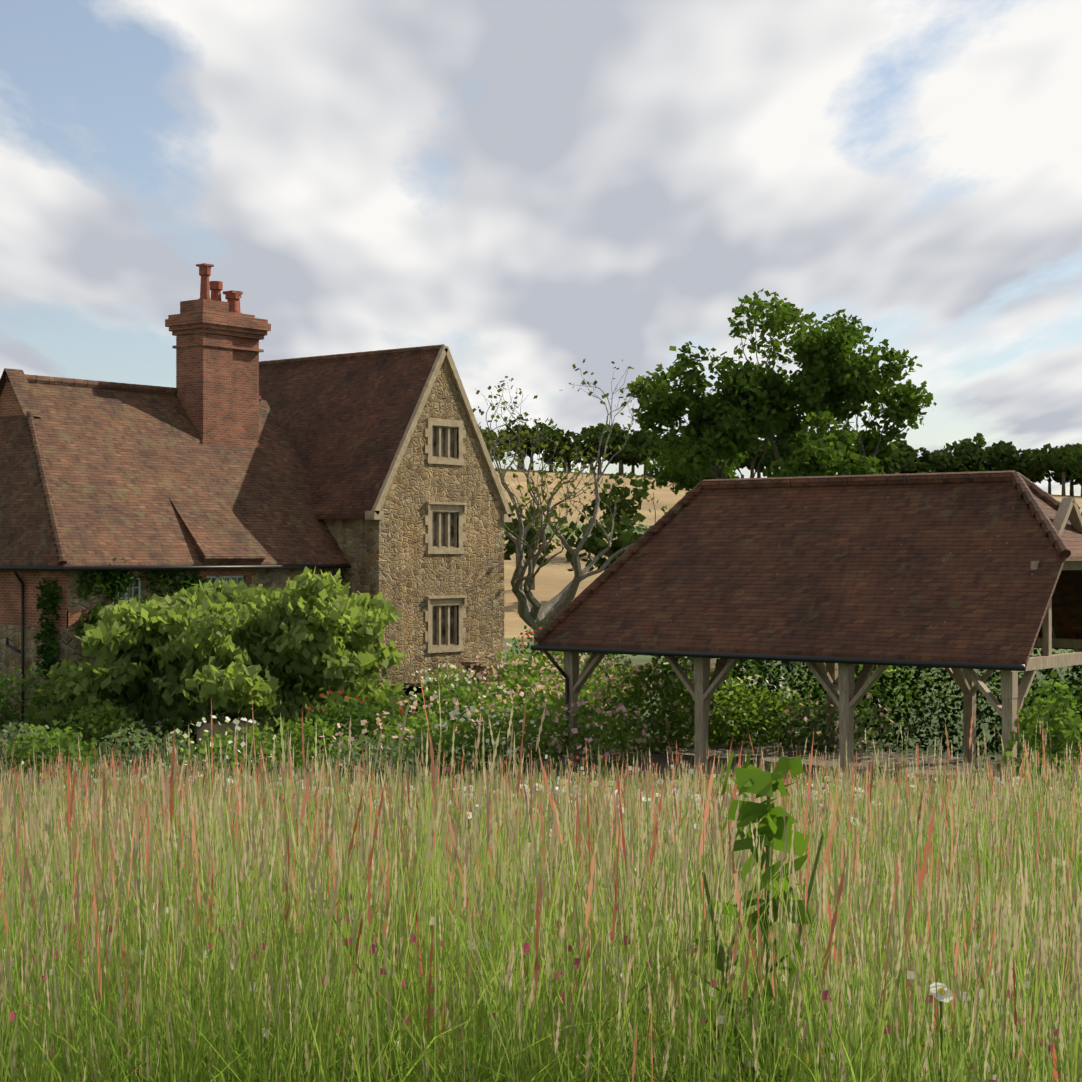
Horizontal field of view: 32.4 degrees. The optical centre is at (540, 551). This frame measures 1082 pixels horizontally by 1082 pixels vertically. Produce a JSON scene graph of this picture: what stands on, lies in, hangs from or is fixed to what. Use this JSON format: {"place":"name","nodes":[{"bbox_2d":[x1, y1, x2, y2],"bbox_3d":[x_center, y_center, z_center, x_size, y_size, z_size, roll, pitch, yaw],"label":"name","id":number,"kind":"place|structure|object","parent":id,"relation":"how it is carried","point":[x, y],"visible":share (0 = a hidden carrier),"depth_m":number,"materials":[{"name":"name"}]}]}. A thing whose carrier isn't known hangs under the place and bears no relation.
{"place":"outdoors","nodes":[
{"label":"outdoors","id":0,"kind":"place"},
{"bbox_2d":[114,427,453,644],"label":"windows","id":1,"kind":"structure","parent":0,"point":[135,591],"depth_m":59.33,"materials":[{"name":"black glass"}]},
{"bbox_2d":[0,469,1081,794],"bbox_3d":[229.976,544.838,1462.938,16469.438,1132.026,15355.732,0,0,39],"label":"terrain","id":2,"kind":"structure","parent":0,"point":[554,577],"depth_m":121.55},
{"bbox_2d":[0,568,340,721],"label":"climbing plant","id":3,"kind":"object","parent":2,"relation":"on","point":[69,645],"depth_m":50.99,"materials":[{"name":"green plant"}]},
{"bbox_2d":[33,557,212,720],"bbox_3d":[-11.175,2.517,51.400,5.495,4.757,1.405,0,0,-39],"label":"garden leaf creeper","id":4,"kind":"object","parent":3,"relation":"attached to","point":[119,578],"visible":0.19,"depth_m":50.20,"materials":[{"name":"green plant"}]},
{"bbox_2d":[0,569,251,626],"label":"house brick panels","id":5,"kind":"object","parent":3,"relation":"attached to","point":[10,598],"visible":0.23,"depth_m":50.78,"materials":[{"name":"red brick"}]},
{"bbox_2d":[0,382,347,566],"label":"roof","id":6,"kind":"structure","parent":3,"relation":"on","point":[122,466],"depth_m":53.87,"materials":[{"name":"brown tile"}]},
{"bbox_2d":[0,381,23,416],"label":"house gablet","id":7,"kind":"object","parent":6,"relation":"on","point":[10,405],"visible":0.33,"depth_m":53.17,"materials":[{"name":"tile"}]},
{"bbox_2d":[0,368,42,416],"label":"roof","id":8,"kind":"structure","parent":6,"relation":"on","point":[22,390],"depth_m":52.96,"materials":[{"name":"brown tile"}]},
{"bbox_2d":[169,497,265,563],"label":"dormer roof","id":9,"kind":"structure","parent":6,"relation":"on","point":[218,533],"depth_m":54.27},
{"bbox_2d":[165,299,270,447],"bbox_3d":[-10.128,-5.032,58.413,1.740,5.500,2.840,0,0,39],"label":"chimney","id":10,"kind":"object","parent":6,"relation":"on","point":[216,347],"visible":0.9,"depth_m":57.67,"materials":[{"name":"red brick"}]},
{"bbox_2d":[196,263,242,313],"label":"chimney pots","id":11,"kind":"object","parent":10,"relation":"on","point":[232,297],"visible":0.71,"depth_m":58.40,"materials":[{"name":"orange ceramic"}]},
{"bbox_2d":[5,344,445,564],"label":"ridge tiles","id":12,"kind":"object","parent":6,"relation":"on","point":[49,503],"visible":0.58,"depth_m":55.25,"materials":[{"name":"brown tile"}]},
{"bbox_2d":[0,563,350,721],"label":"house rainwater pipes","id":13,"kind":"object","parent":3,"relation":"attached to","point":[15,569],"visible":0.65,"depth_m":50.79,"materials":[{"name":"black metal"}]},
{"bbox_2d":[113,576,243,606],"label":"house casement frames","id":14,"kind":"structure","parent":3,"relation":"in","point":[139,586],"depth_m":51.75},
{"bbox_2d":[21,565,409,745],"bbox_3d":[-8.392,2.612,47.836,10.381,4.560,10.410,0,0,39],"label":"shrub","id":15,"kind":"object","parent":2,"relation":"on","point":[328,612],"depth_m":44.59,"materials":[{"name":"green plant"}]},
{"bbox_2d":[197,718,273,750],"bbox_3d":[-7.186,4.356,43.805,0.700,0.720,1.800,0,0,39],"label":"garden stone trough","id":16,"kind":"object","parent":2,"relation":"on","point":[217,727],"visible":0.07,"depth_m":43.28,"materials":[{"name":"grey stone"}]},
{"bbox_2d":[323,519,368,682],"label":"stone wall","id":17,"kind":"structure","parent":2,"relation":"on","point":[350,536],"depth_m":57.51,"materials":[{"name":"beige stone"}]},
{"bbox_2d":[369,358,503,684],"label":"gable wall","id":18,"kind":"structure","parent":2,"relation":"on","point":[474,572],"depth_m":59.01,"materials":[{"name":"beige stone"}]},
{"bbox_2d":[259,351,438,518],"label":"roof","id":19,"kind":"structure","parent":18,"relation":"on","point":[343,424],"depth_m":59.71,"materials":[{"name":"brown tile"}]},
{"bbox_2d":[366,505,503,683],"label":"quoins","id":20,"kind":"object","parent":18,"relation":"attached to","point":[386,574],"visible":0.38,"depth_m":57.22,"materials":[{"name":"beige stone"}]},
{"bbox_2d":[365,346,511,652],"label":"ashlar dressings","id":21,"kind":"structure","parent":18,"relation":"attached to","point":[437,508],"depth_m":59.22,"materials":[{"name":"beige stone"}]},
{"bbox_2d":[0,693,894,780],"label":"border plants","id":22,"kind":"object","parent":2,"relation":"on","point":[14,733],"visible":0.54,"depth_m":37.89,"materials":[{"name":"green plant"}]},
{"bbox_2d":[297,661,657,716],"bbox_3d":[-1.635,4.232,58.696,4.920,1.970,12.000,0,0,39],"label":"rose bush","id":23,"kind":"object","parent":2,"relation":"on","point":[481,666],"depth_m":54.75,"materials":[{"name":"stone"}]},
{"bbox_2d":[0,755,1080,1081],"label":"meadow flowers","id":24,"kind":"object","parent":2,"relation":"on","point":[576,961],"visible":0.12,"depth_m":4.79,"materials":[{"name":"plant"}]},
{"bbox_2d":[0,728,1081,1081],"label":"meadow grass","id":25,"kind":"structure","parent":2,"relation":"on","point":[184,1060],"depth_m":4.26,"materials":[{"name":"green plant"}]},
{"bbox_2d":[0,658,1081,1081],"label":"meadow seed heads","id":26,"kind":"object","parent":25,"relation":"attached to","point":[530,850],"visible":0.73,"depth_m":4.64,"materials":[{"name":"beige plant"}]},
{"bbox_2d":[0,620,1081,754],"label":"shrubs","id":27,"kind":"object","parent":2,"relation":"on","point":[352,716],"visible":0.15,"depth_m":44.33,"materials":[{"name":"green plant"}]},
{"bbox_2d":[4,648,1081,804],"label":"garden shrubs","id":28,"kind":"object","parent":2,"relation":"on","point":[72,735],"visible":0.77,"depth_m":40.17,"materials":[{"name":"green plant"}]},
{"bbox_2d":[141,625,898,772],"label":"flowers","id":29,"kind":"object","parent":28,"relation":"attached to","point":[423,681],"depth_m":42.34,"materials":[{"name":"plant"}]},
{"bbox_2d":[312,642,892,770],"bbox_3d":[3.543,3.324,40.141,24.039,2.388,15.974,0,0,39],"label":"rose bush","id":30,"kind":"object","parent":28,"relation":"attached to","point":[579,704],"visible":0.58,"depth_m":40.71,"materials":[{"name":"plant"}]},
{"bbox_2d":[472,358,670,668],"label":"old tree","id":31,"kind":"object","parent":2,"relation":"on","point":[559,602],"depth_m":67.66,"materials":[{"name":"brown plant"}]},
{"bbox_2d":[189,771,1071,1081],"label":"daisies","id":32,"kind":"object","parent":2,"relation":"on","point":[939,989],"visible":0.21,"depth_m":15.19,"materials":[{"name":"white plant"}]},
{"bbox_2d":[684,749,832,1081],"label":"sapling","id":33,"kind":"object","parent":2,"relation":"on","point":[750,778],"depth_m":4.26,"materials":[{"name":"green plant"}]},
{"bbox_2d":[620,288,936,665],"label":"oak tree","id":34,"kind":"object","parent":2,"relation":"on","point":[688,451],"depth_m":92.47,"materials":[{"name":"green plant"}]},
{"bbox_2d":[513,737,1073,775],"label":"barn floor","id":35,"kind":"structure","parent":2,"relation":"on","point":[688,754],"depth_m":39.97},
{"bbox_2d":[517,451,1081,589],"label":"tree trunks","id":36,"kind":"object","parent":2,"relation":"on","point":[621,467],"visible":0.06,"depth_m":448.90,"materials":[{"name":"brown plant"}]},
{"bbox_2d":[480,416,1081,571],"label":"distant trees","id":37,"kind":"object","parent":36,"relation":"on","point":[1034,465],"visible":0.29,"depth_m":442.31,"materials":[{"name":"green plant"}]},
{"bbox_2d":[564,497,1081,783],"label":"barn oak frame","id":38,"kind":"object","parent":2,"relation":"on","point":[846,693],"visible":0.27,"depth_m":35.81,"materials":[{"name":"wood"}]},
{"bbox_2d":[538,482,1081,665],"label":"barn roof","id":39,"kind":"structure","parent":38,"relation":"on","point":[936,572],"depth_m":36.70,"materials":[{"name":"brown tile"}]},
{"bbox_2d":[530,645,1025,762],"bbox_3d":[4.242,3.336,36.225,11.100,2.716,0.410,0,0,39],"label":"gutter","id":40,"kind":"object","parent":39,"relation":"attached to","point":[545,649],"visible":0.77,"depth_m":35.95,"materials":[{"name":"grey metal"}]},
{"bbox_2d":[534,470,1070,643],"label":"ridge tiles","id":41,"kind":"object","parent":39,"relation":"on","point":[1024,486],"visible":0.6,"depth_m":38.38,"materials":[{"name":"brown tile"}]},
{"bbox_2d":[648,648,1081,761],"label":"hedge","id":42,"kind":"object","parent":2,"relation":"on","point":[996,737],"visible":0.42,"depth_m":41.69,"materials":[{"name":"green plant"}]},
{"bbox_2d":[1017,710,1080,759],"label":"spiky plant","id":43,"kind":"object","parent":2,"relation":"on","point":[1053,750],"visible":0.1,"depth_m":37.22,"materials":[{"name":"green plant"}]},
{"bbox_2d":[0,0,1081,495],"label":"sky","id":44,"kind":"structure","parent":0,"point":[529,190],"materials":[{"name":"white"}]}
]}

